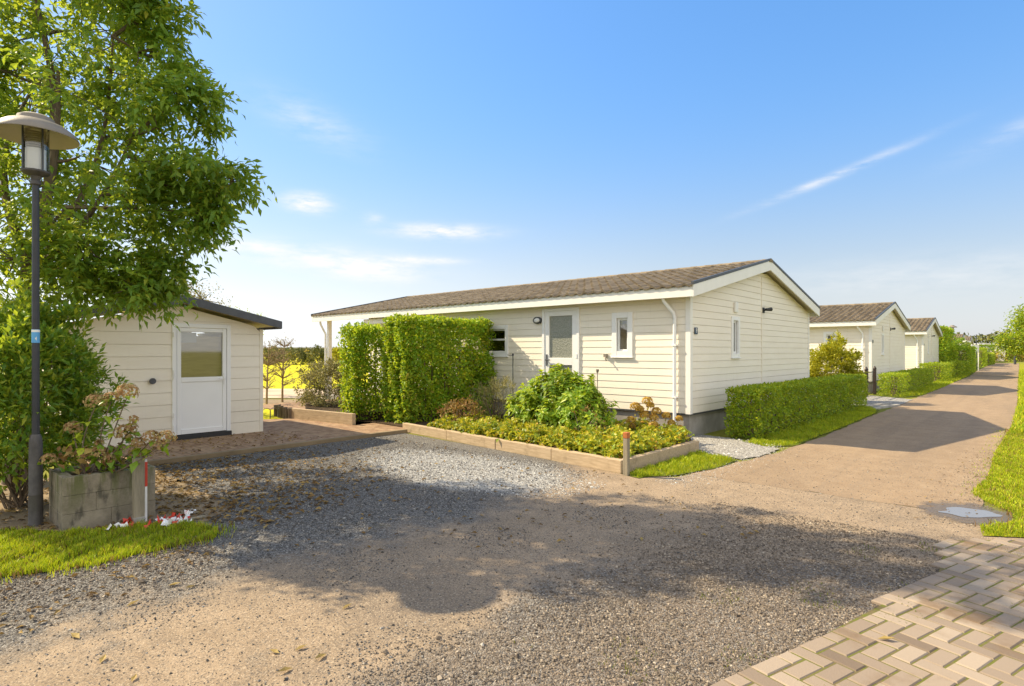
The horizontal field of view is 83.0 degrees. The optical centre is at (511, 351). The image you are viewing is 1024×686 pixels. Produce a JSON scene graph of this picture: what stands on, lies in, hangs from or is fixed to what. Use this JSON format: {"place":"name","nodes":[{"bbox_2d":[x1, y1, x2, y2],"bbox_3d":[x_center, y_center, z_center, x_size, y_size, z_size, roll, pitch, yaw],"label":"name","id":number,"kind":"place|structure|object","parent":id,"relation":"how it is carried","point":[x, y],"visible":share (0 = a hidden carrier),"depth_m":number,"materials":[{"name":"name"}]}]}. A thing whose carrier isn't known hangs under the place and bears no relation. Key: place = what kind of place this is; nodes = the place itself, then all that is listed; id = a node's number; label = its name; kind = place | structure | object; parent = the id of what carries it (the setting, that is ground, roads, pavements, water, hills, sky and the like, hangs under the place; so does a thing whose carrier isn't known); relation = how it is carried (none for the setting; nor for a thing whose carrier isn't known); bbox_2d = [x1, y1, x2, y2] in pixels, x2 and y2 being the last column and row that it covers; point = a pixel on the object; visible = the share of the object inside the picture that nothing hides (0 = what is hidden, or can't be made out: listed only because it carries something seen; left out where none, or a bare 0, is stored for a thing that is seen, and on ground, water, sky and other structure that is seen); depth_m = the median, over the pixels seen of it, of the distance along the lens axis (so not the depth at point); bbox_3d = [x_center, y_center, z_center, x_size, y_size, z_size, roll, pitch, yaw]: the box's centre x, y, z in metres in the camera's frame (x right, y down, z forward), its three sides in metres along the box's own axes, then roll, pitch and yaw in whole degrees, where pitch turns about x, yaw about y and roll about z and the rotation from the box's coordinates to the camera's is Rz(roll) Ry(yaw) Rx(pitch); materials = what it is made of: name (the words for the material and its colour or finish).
{"place":"outdoors","nodes":[
{"label":"outdoors","id":0,"kind":"place"},
{"bbox_2d":[0,527,211,572],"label":"lawn","id":1,"kind":"structure","parent":0,"point":[193,537],"depth_m":4.72,"materials":[{"name":"green plant"}]},
{"bbox_2d":[0,520,223,578],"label":"dry grass","id":2,"kind":"structure","parent":1,"relation":"on","point":[77,566],"depth_m":4.77,"materials":[{"name":"green plant"}]},
{"bbox_2d":[0,519,232,634],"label":"leaf litter","id":3,"kind":"object","parent":1,"relation":"on","point":[57,611],"visible":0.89,"depth_m":4.07,"materials":[{"name":"brown plant"}]},
{"bbox_2d":[103,516,145,529],"bbox_3d":[-3.586,1.590,5.395,0.233,0.081,0.418,0,0,6],"label":"barrier tape","id":4,"kind":"object","parent":1,"relation":"on","point":[126,521],"visible":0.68,"depth_m":5.37,"materials":[{"name":"plastic"}]},
{"bbox_2d":[132,457,147,523],"bbox_3d":[-3.527,1.333,5.484,0.076,0.655,0.122,0,0,42],"label":"post","id":5,"kind":"object","parent":1,"relation":"on","point":[139,489],"visible":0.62,"depth_m":5.45,"materials":[{"name":"grey concrete"}]},
{"bbox_2d":[144,509,195,528],"bbox_3d":[-3.276,1.583,5.556,0.392,0.096,0.472,0,0,-23],"label":"barrier tape","id":6,"kind":"object","parent":1,"relation":"on","point":[171,519],"visible":0.81,"depth_m":5.49,"materials":[{"name":"white plastic"}]},
{"bbox_2d":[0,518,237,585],"bbox_3d":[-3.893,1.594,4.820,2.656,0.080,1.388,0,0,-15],"label":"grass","id":7,"kind":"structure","parent":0,"point":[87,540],"depth_m":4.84,"materials":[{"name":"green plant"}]},
{"bbox_2d":[0,541,250,635],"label":"loose gravel","id":8,"kind":"structure","parent":0,"point":[110,565],"depth_m":4.17,"materials":[{"name":"grey gravel"}]},
{"bbox_2d":[71,418,403,463],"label":"brick path","id":9,"kind":"structure","parent":0,"point":[304,429],"depth_m":10.72,"materials":[{"name":"ceramic"}]},
{"bbox_2d":[42,295,281,446],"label":"shed","id":10,"kind":"structure","parent":9,"relation":"on","point":[208,381],"depth_m":10.47,"materials":[{"name":"beige paint"}]},
{"bbox_2d":[173,328,225,434],"bbox_3d":[-5.721,0.535,10.594,0.178,1.910,0.919,0,0,42],"label":"door","id":11,"kind":"structure","parent":10,"relation":"in","point":[201,360],"depth_m":10.62,"materials":[{"name":"white plastic"}]},
{"bbox_2d":[122,430,322,457],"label":"leaf litter","id":12,"kind":"object","parent":9,"relation":"on","point":[228,443],"visible":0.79,"depth_m":10.09,"materials":[{"name":"brown plant"}]},
{"bbox_2d":[263,408,282,418],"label":"lawn","id":13,"kind":"structure","parent":0,"point":[266,413],"depth_m":14.84,"materials":[{"name":"green plant"}]},
{"bbox_2d":[179,270,232,334],"bbox_3d":[-9.108,-0.341,15.575,2.830,4.007,1.893,0,0,-12],"label":"tree","id":14,"kind":"object","parent":13,"relation":"on","point":[200,296],"visible":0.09,"depth_m":15.67,"materials":[{"name":"green plant"}]},
{"bbox_2d":[263,337,283,403],"bbox_3d":[-7.570,0.610,17.837,1.125,2.083,1.256,0,0,27],"label":"young tree","id":15,"kind":"object","parent":13,"relation":"on","point":[269,362],"visible":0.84,"depth_m":17.83,"materials":[{"name":"brown plant"}]},
{"bbox_2d":[274,405,291,418],"bbox_3d":[-5.574,1.490,14.074,0.158,0.319,1.226,0,0,-39],"label":"log edging","id":16,"kind":"object","parent":13,"relation":"on","point":[285,412],"visible":0.7,"depth_m":13.81,"materials":[{"name":"brown wood"}]},
{"bbox_2d":[263,389,361,397],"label":"track","id":17,"kind":"structure","parent":0,"point":[287,393],"depth_m":22.34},
{"bbox_2d":[263,362,368,388],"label":"field","id":18,"kind":"structure","parent":0,"point":[277,384],"depth_m":36.07,"materials":[{"name":"yellow plant"}]},
{"bbox_2d":[263,348,282,364],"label":"bush","id":19,"kind":"object","parent":18,"relation":"on","point":[265,352],"visible":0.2,"depth_m":69.52,"materials":[{"name":"plant"}]},
{"bbox_2d":[279,347,307,364],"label":"bush","id":20,"kind":"object","parent":18,"relation":"on","point":[300,355],"visible":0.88,"depth_m":69.49,"materials":[{"name":"green plant"}]},
{"bbox_2d":[305,344,323,364],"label":"bush","id":21,"kind":"object","parent":18,"relation":"on","point":[312,357],"visible":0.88,"depth_m":69.50,"materials":[{"name":"green plant"}]},
{"bbox_2d":[332,346,343,362],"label":"bush","id":22,"kind":"object","parent":18,"relation":"on","point":[335,354],"visible":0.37,"depth_m":67.59,"materials":[{"name":"green plant"}]},
{"bbox_2d":[263,399,376,421],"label":"house path","id":23,"kind":"structure","parent":0,"point":[292,405],"depth_m":17.24,"materials":[{"name":"brick"}]},
{"bbox_2d":[155,437,603,570],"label":"loose gravel","id":24,"kind":"structure","parent":0,"point":[358,471],"depth_m":7.17,"materials":[{"name":"grey gravel"}]},
{"bbox_2d":[0,484,758,685],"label":"loose gravel","id":25,"kind":"structure","parent":0,"point":[359,650],"depth_m":3.81,"materials":[{"name":"grey gravel"}]},
{"bbox_2d":[358,447,605,498],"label":"loose gravel","id":26,"kind":"structure","parent":0,"point":[498,470],"depth_m":7.88,"materials":[{"name":"grey gravel"}]},
{"bbox_2d":[0,353,1023,537],"bbox_3d":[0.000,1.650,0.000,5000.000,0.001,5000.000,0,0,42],"label":"ground","id":27,"kind":"structure","parent":0,"point":[720,433],"depth_m":11.20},
{"bbox_2d":[147,429,406,464],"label":"path kerb","id":28,"kind":"structure","parent":27,"relation":"on","point":[247,450],"depth_m":9.58,"materials":[{"name":"concrete"}]},
{"bbox_2d":[263,399,331,403],"bbox_3d":[-10.153,1.626,18.194,10.475,0.001,2.778,0,0,-1],"label":"dirt strip","id":29,"kind":"object","parent":27,"relation":"on","point":[271,401],"visible":0.07,"depth_m":19.11,"materials":[{"name":"brown soil"}]},
{"bbox_2d":[264,332,296,401],"bbox_3d":[-7.287,0.519,18.436,1.037,2.272,1.247,0,0,42],"label":"young tree","id":30,"kind":"object","parent":29,"relation":"on","point":[283,369],"visible":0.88,"depth_m":18.44,"materials":[{"name":"brown plant"}]},
{"bbox_2d":[264,347,367,352],"bbox_3d":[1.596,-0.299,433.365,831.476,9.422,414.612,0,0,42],"label":"distant woodland","id":31,"kind":"object","parent":27,"relation":"on","point":[306,348],"visible":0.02,"depth_m":483.57,"materials":[{"name":"plant"}]},
{"bbox_2d":[292,408,355,424],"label":"edging wall","id":32,"kind":"structure","parent":27,"relation":"on","point":[327,416],"depth_m":12.91,"materials":[{"name":"brown wood"}]},
{"bbox_2d":[305,398,453,421],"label":"border soil","id":33,"kind":"structure","parent":27,"relation":"on","point":[335,408],"depth_m":14.21,"materials":[{"name":"brown soil"}]},
{"bbox_2d":[286,357,344,407],"bbox_3d":[-5.005,0.816,15.543,1.974,1.393,1.575,0,0,42],"label":"shrub","id":34,"kind":"object","parent":33,"relation":"on","point":[318,371],"visible":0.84,"depth_m":15.20,"materials":[{"name":"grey plant"}]},
{"bbox_2d":[335,321,455,420],"bbox_3d":[-2.756,0.464,14.300,1.119,2.375,3.395,0,0,42],"label":"hedge","id":35,"kind":"object","parent":33,"relation":"on","point":[355,364],"visible":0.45,"depth_m":13.31,"materials":[{"name":"green plant"}]},
{"bbox_2d":[403,423,446,439],"bbox_3d":[-1.697,1.560,11.336,0.100,0.180,1.538,0,0,-42],"label":"timber sleeper","id":36,"kind":"object","parent":27,"relation":"on","point":[434,432],"visible":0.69,"depth_m":11.23,"materials":[{"name":"brown wood"}]},
{"bbox_2d":[447,430,499,448],"bbox_3d":[-0.710,1.559,10.240,0.109,0.182,1.388,0,0,-42],"label":"timber sleeper","id":37,"kind":"object","parent":27,"relation":"on","point":[472,439],"visible":0.89,"depth_m":10.16,"materials":[{"name":"brown wood"}]},
{"bbox_2d":[0,433,1023,685],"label":"gravel drive","id":38,"kind":"structure","parent":27,"relation":"on","point":[216,637],"depth_m":4.09,"materials":[{"name":"gravel"}]},
{"bbox_2d":[0,470,229,530],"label":"leaf mould","id":39,"kind":"object","parent":38,"relation":"on","point":[12,522],"visible":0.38,"depth_m":6.07,"materials":[{"name":"brown soil"}]},
{"bbox_2d":[0,111,79,526],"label":"street lamp","id":40,"kind":"object","parent":39,"relation":"on","point":[37,136],"visible":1,"depth_m":5.42,"materials":[{"name":"grey metal"}]},
{"bbox_2d":[0,267,139,508],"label":"shrub","id":41,"kind":"object","parent":39,"relation":"on","point":[68,380],"visible":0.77,"depth_m":5.93,"materials":[{"name":"green plant"}]},
{"bbox_2d":[49,461,154,531],"bbox_3d":[-4.028,1.398,5.692,0.620,0.504,0.740,0,0,42],"label":"planter","id":42,"kind":"object","parent":39,"relation":"on","point":[94,499],"visible":0.69,"depth_m":5.42,"materials":[{"name":"concrete"}]},
{"bbox_2d":[37,383,177,474],"bbox_3d":[-3.831,0.763,5.480,1.164,0.930,0.806,0,0,34],"label":"hydrangea","id":43,"kind":"object","parent":42,"relation":"on","point":[107,461],"visible":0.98,"depth_m":5.44,"materials":[{"name":"green plant"}]},
{"bbox_2d":[0,0,276,484],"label":"tree","id":44,"kind":"object","parent":39,"relation":"on","point":[159,184],"visible":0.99,"depth_m":7.14,"materials":[{"name":"green plant"}]},
{"bbox_2d":[0,445,390,529],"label":"leaf litter","id":45,"kind":"object","parent":39,"relation":"on","point":[233,501],"visible":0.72,"depth_m":6.81,"materials":[{"name":"brown plant"}]},
{"bbox_2d":[256,437,761,555],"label":"leaf litter","id":46,"kind":"object","parent":38,"relation":"on","point":[697,527],"visible":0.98,"depth_m":6.41,"materials":[{"name":"brown plant"}]},
{"bbox_2d":[623,432,629,475],"bbox_3d":[1.515,1.360,7.653,0.072,0.580,0.072,0,0,42],"label":"stake","id":47,"kind":"object","parent":38,"relation":"on","point":[626,453],"visible":1,"depth_m":7.63,"materials":[{"name":"brown wood"}]},
{"bbox_2d":[338,501,942,685],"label":"loose gravel","id":48,"kind":"structure","parent":38,"relation":"on","point":[746,605],"depth_m":3.83,"materials":[{"name":"grey gravel"}]},
{"bbox_2d":[514,542,941,683],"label":"weed tufts","id":49,"kind":"object","parent":38,"relation":"on","point":[742,600],"visible":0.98,"depth_m":3.74,"materials":[{"name":"plant"}]},
{"bbox_2d":[496,439,552,459],"bbox_3d":[0.195,1.559,9.237,0.100,0.183,1.288,0,0,-42],"label":"timber sleeper","id":50,"kind":"object","parent":27,"relation":"on","point":[533,450],"visible":0.88,"depth_m":9.16,"materials":[{"name":"brown wood"}]},
{"bbox_2d":[372,411,691,458],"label":"bed soil","id":51,"kind":"structure","parent":27,"relation":"on","point":[423,423],"depth_m":12.42,"materials":[{"name":"brown soil"}]},
{"bbox_2d":[380,313,498,423],"bbox_3d":[-1.654,0.389,13.581,1.264,2.527,3.020,0,0,42],"label":"hedge","id":52,"kind":"object","parent":51,"relation":"on","point":[405,353],"visible":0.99,"depth_m":12.98,"materials":[{"name":"green plant"}]},
{"bbox_2d":[435,394,484,421],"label":"shrub","id":53,"kind":"object","parent":51,"relation":"on","point":[455,404],"visible":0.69,"depth_m":11.47,"materials":[{"name":"brown plant"}]},
{"bbox_2d":[470,373,516,418],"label":"shrub","id":54,"kind":"object","parent":51,"relation":"on","point":[494,388],"visible":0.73,"depth_m":12.14,"materials":[{"name":"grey plant"}]},
{"bbox_2d":[503,363,617,431],"bbox_3d":[0.930,0.950,11.034,2.540,1.462,1.589,0,0,42],"label":"hydrangea","id":55,"kind":"object","parent":51,"relation":"on","point":[566,393],"visible":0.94,"depth_m":10.59,"materials":[{"name":"green plant"}]},
{"bbox_2d":[427,411,694,458],"bbox_3d":[0.748,1.384,10.530,4.842,0.457,3.047,0,0,42],"label":"ground cover","id":56,"kind":"object","parent":51,"relation":"on","point":[608,442],"visible":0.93,"depth_m":9.48,"materials":[{"name":"green plant"}]},
{"bbox_2d":[571,404,607,430],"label":"shrub","id":57,"kind":"object","parent":51,"relation":"on","point":[590,421],"visible":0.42,"depth_m":9.93,"materials":[{"name":"plant"}]},
{"bbox_2d":[625,397,682,431],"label":"hydrangea","id":58,"kind":"object","parent":51,"relation":"on","point":[644,413],"visible":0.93,"depth_m":10.26,"materials":[{"name":"brown plant"}]},
{"bbox_2d":[311,258,819,436],"bbox_3d":[0.865,-0.275,18.197,13.892,3.850,8.764,0,0,42],"label":"chalet","id":59,"kind":"object","parent":27,"relation":"on","point":[684,342],"visible":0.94,"depth_m":12.74,"materials":[{"name":"beige paint"}]},
{"bbox_2d":[481,325,508,356],"bbox_3d":[-0.423,-0.245,14.491,0.980,0.790,0.159,0,0,42],"label":"window","id":60,"kind":"structure","parent":59,"relation":"in","point":[500,343],"depth_m":14.37,"materials":[{"name":"white plastic"}]},
{"bbox_2d":[545,310,576,380],"bbox_3d":[1.101,0.140,13.046,0.930,2.100,0.118,0,0,42],"label":"door","id":61,"kind":"structure","parent":59,"relation":"in","point":[560,326],"depth_m":13.07,"materials":[{"name":"white plastic"}]},
{"bbox_2d":[611,312,633,357],"bbox_3d":[2.310,-0.334,12.005,0.520,0.942,0.159,0,0,42],"label":"window","id":62,"kind":"structure","parent":59,"relation":"in","point":[625,331],"depth_m":12.03,"materials":[{"name":"white plastic"}]},
{"bbox_2d":[730,316,740,358],"bbox_3d":[4.844,-0.299,12.641,0.159,0.912,0.480,0,0,42],"label":"window","id":63,"kind":"structure","parent":59,"relation":"in","point":[733,319],"depth_m":12.70,"materials":[{"name":"white plastic"}]},
{"bbox_2d":[552,448,622,473],"bbox_3d":[1.067,1.557,8.269,0.109,0.186,1.295,0,0,-42],"label":"timber sleeper","id":64,"kind":"object","parent":27,"relation":"on","point":[603,463],"visible":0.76,"depth_m":8.17,"materials":[{"name":"brown wood"}]},
{"bbox_2d":[263,350,1023,363],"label":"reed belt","id":65,"kind":"object","parent":27,"relation":"on","point":[996,356],"visible":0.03,"depth_m":90.21,"materials":[{"name":"green plant"}]},
{"bbox_2d":[630,440,698,471],"bbox_3d":[2.263,1.558,8.669,0.100,0.185,2.290,0,0,42],"label":"timber sleeper","id":66,"kind":"object","parent":27,"relation":"on","point":[657,456],"visible":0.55,"depth_m":8.55,"materials":[{"name":"brown wood"}]},
{"bbox_2d":[629,453,736,477],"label":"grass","id":67,"kind":"structure","parent":27,"relation":"on","point":[731,460],"depth_m":8.00,"materials":[{"name":"green plant"}]},
{"bbox_2d":[630,449,734,476],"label":"grass","id":68,"kind":"structure","parent":67,"relation":"on","point":[673,465],"depth_m":8.19,"materials":[{"name":"green plant"}]},
{"bbox_2d":[690,434,780,458],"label":"chippings","id":69,"kind":"object","parent":27,"relation":"on","point":[704,439],"visible":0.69,"depth_m":9.80,"materials":[{"name":"gravel"}]},
{"bbox_2d":[733,405,878,446],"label":"hedge verge","id":70,"kind":"structure","parent":27,"relation":"on","point":[747,438],"depth_m":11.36,"materials":[{"name":"green plant"}]},
{"bbox_2d":[723,373,870,438],"bbox_3d":[7.321,1.150,14.090,0.828,1.038,9.195,0,0,42],"label":"hedge","id":71,"kind":"object","parent":70,"relation":"on","point":[808,402],"visible":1,"depth_m":12.09,"materials":[{"name":"green plant"}]},
{"bbox_2d":[809,302,910,392],"bbox_3d":[11.727,-0.275,30.135,13.892,3.850,8.764,0,0,42],"label":"chalet","id":72,"kind":"object","parent":27,"relation":"on","point":[874,333],"visible":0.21,"depth_m":24.28,"materials":[{"name":"white paint"}]},
{"bbox_2d":[823,332,836,344],"bbox_3d":[13.172,-0.334,23.943,0.520,0.942,0.159,0,0,42],"label":"window","id":73,"kind":"structure","parent":72,"relation":"in","point":[825,334],"depth_m":24.00,"materials":[{"name":"white plastic"}]},
{"bbox_2d":[881,333,884,354],"bbox_3d":[15.706,-0.299,24.579,0.159,0.912,0.480,0,0,42],"label":"window","id":74,"kind":"structure","parent":72,"relation":"in","point":[882,334],"depth_m":24.46,"materials":[{"name":"white plastic"}]},
{"bbox_2d":[816,395,913,406],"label":"gate chippings","id":75,"kind":"object","parent":27,"relation":"on","point":[874,400],"visible":0.21,"depth_m":19.16,"materials":[{"name":"gravel"}]},
{"bbox_2d":[809,330,867,395],"bbox_3d":[10.404,0.461,18.751,1.967,2.400,1.965,0,0,21],"label":"shrub","id":76,"kind":"object","parent":75,"relation":"on","point":[834,356],"visible":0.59,"depth_m":18.45,"materials":[{"name":"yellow plant"}]},
{"bbox_2d":[856,366,876,395],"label":"garden gate","id":77,"kind":"structure","parent":75,"relation":"on","point":[870,379],"depth_m":21.69,"materials":[{"name":"brown metal"}]},
{"bbox_2d":[871,404,899,408],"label":"kerb","id":78,"kind":"structure","parent":27,"relation":"on","point":[887,406],"depth_m":16.79,"materials":[{"name":"grey concrete"}]},
{"bbox_2d":[905,317,942,370],"bbox_3d":[22.168,-0.275,41.985,13.892,3.850,8.764,0,0,42],"label":"chalet","id":79,"kind":"object","parent":27,"relation":"on","point":[923,335],"visible":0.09,"depth_m":35.40,"materials":[{"name":"white paint"}]},
{"bbox_2d":[871,363,989,397],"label":"verge","id":80,"kind":"structure","parent":27,"relation":"on","point":[897,396],"depth_m":22.39,"materials":[{"name":"green plant"}]},
{"bbox_2d":[876,367,934,395],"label":"hedge","id":81,"kind":"object","parent":80,"relation":"on","point":[912,379],"visible":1,"depth_m":22.25,"materials":[{"name":"green plant"}]},
{"bbox_2d":[919,361,956,381],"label":"hedge","id":82,"kind":"object","parent":80,"relation":"on","point":[942,368],"visible":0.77,"depth_m":31.73,"materials":[{"name":"green plant"}]},
{"bbox_2d":[938,325,956,371],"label":"evergreen","id":83,"kind":"object","parent":80,"relation":"on","point":[946,340],"visible":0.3,"depth_m":41.65,"materials":[{"name":"green plant"}]},
{"bbox_2d":[942,360,970,376],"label":"hedge","id":84,"kind":"object","parent":80,"relation":"on","point":[964,368],"visible":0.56,"depth_m":37.98,"materials":[{"name":"green plant"}]},
{"bbox_2d":[946,345,977,373],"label":"hedge","id":85,"kind":"object","parent":80,"relation":"on","point":[969,355],"visible":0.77,"depth_m":42.25,"materials":[{"name":"green plant"}]},
{"bbox_2d":[975,347,988,366],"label":"hedge","id":86,"kind":"object","parent":80,"relation":"on","point":[983,355],"visible":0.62,"depth_m":61.09,"materials":[{"name":"green plant"}]},
{"bbox_2d":[981,352,995,364],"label":"hedge","id":87,"kind":"object","parent":80,"relation":"on","point":[991,360],"visible":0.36,"depth_m":69.24,"materials":[{"name":"green plant"}]},
{"bbox_2d":[953,336,970,356],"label":"evergreen","id":88,"kind":"object","parent":27,"relation":"on","point":[958,341],"visible":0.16,"depth_m":56.27,"materials":[{"name":"green plant"}]},
{"bbox_2d":[972,344,994,357],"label":"hedge","id":89,"kind":"object","parent":27,"relation":"on","point":[986,345],"visible":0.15,"depth_m":80.60,"materials":[{"name":"green plant"}]},
{"bbox_2d":[974,344,1004,360],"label":"cabin","id":90,"kind":"object","parent":27,"relation":"on","point":[1002,359],"visible":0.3,"depth_m":91.22,"materials":[{"name":"white paint"}]},
{"bbox_2d":[957,329,1023,352],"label":"distant woodland","id":91,"kind":"object","parent":27,"relation":"on","point":[982,337],"visible":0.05,"depth_m":191.21,"materials":[{"name":"green plant"}]},
{"bbox_2d":[971,363,1023,536],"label":"verge","id":92,"kind":"structure","parent":27,"relation":"on","point":[1021,365],"depth_m":6.86,"materials":[{"name":"green plant"}]},
{"bbox_2d":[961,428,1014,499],"bbox_3d":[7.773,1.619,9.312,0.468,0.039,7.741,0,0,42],"label":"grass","id":93,"kind":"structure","parent":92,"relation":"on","point":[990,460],"depth_m":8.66,"materials":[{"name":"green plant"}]},
{"bbox_2d":[986,297,1023,362],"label":"tree","id":94,"kind":"object","parent":92,"relation":"on","point":[1018,336],"visible":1,"depth_m":37.18,"materials":[{"name":"green plant"}]},
{"bbox_2d":[0,0,1023,346],"label":"sky","id":95,"kind":"structure","parent":0,"point":[871,150],"materials":[{"name":"blue"}]},
{"bbox_2d":[691,363,1018,507],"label":"road","id":96,"kind":"structure","parent":0,"point":[965,416],"depth_m":9.47,"materials":[{"name":"beige asphalt"},{"name":"sand"},{"name":"fine gravel"}]},
{"bbox_2d":[662,446,800,487],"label":"loose gravel","id":97,"kind":"structure","parent":96,"relation":"on","point":[717,469],"depth_m":7.68,"materials":[{"name":"beige gravel"}]},
{"bbox_2d":[662,447,979,540],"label":"loose gravel","id":98,"kind":"structure","parent":96,"relation":"on","point":[840,492],"depth_m":6.81,"materials":[{"name":"beige gravel"}]},
{"bbox_2d":[893,457,992,519],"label":"leaf litter","id":99,"kind":"object","parent":96,"relation":"on","point":[950,492],"visible":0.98,"depth_m":7.22,"materials":[{"name":"plant"}]},
{"bbox_2d":[908,448,993,526],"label":"loose gravel","id":100,"kind":"structure","parent":96,"relation":"on","point":[969,490],"depth_m":6.80,"materials":[{"name":"beige gravel"}]},
{"bbox_2d":[919,503,1013,524],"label":"mud","id":101,"kind":"structure","parent":96,"relation":"on","point":[940,507],"depth_m":5.83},
{"bbox_2d":[938,507,1001,517],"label":"puddle","id":102,"kind":"object","parent":101,"relation":"on","point":[960,511],"visible":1,"depth_m":5.86,"materials":[{"name":"grey liquid"}]},
{"bbox_2d":[710,537,1023,685],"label":"paver driveway","id":103,"kind":"structure","parent":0,"point":[978,657],"depth_m":3.27,"materials":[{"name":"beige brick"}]},
{"bbox_2d":[899,373,969,396],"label":"grass","id":104,"kind":"structure","parent":0,"point":[929,388],"depth_m":25.77,"materials":[{"name":"green plant"}]},
{"bbox_2d":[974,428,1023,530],"bbox_3d":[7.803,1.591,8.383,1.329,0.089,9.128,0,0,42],"label":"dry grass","id":105,"kind":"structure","parent":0,"point":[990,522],"depth_m":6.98,"materials":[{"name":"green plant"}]},
{"bbox_2d":[1010,369,1023,433],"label":"hedge","id":106,"kind":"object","parent":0,"point":[1019,409],"depth_m":15.40,"materials":[{"name":"green plant"}]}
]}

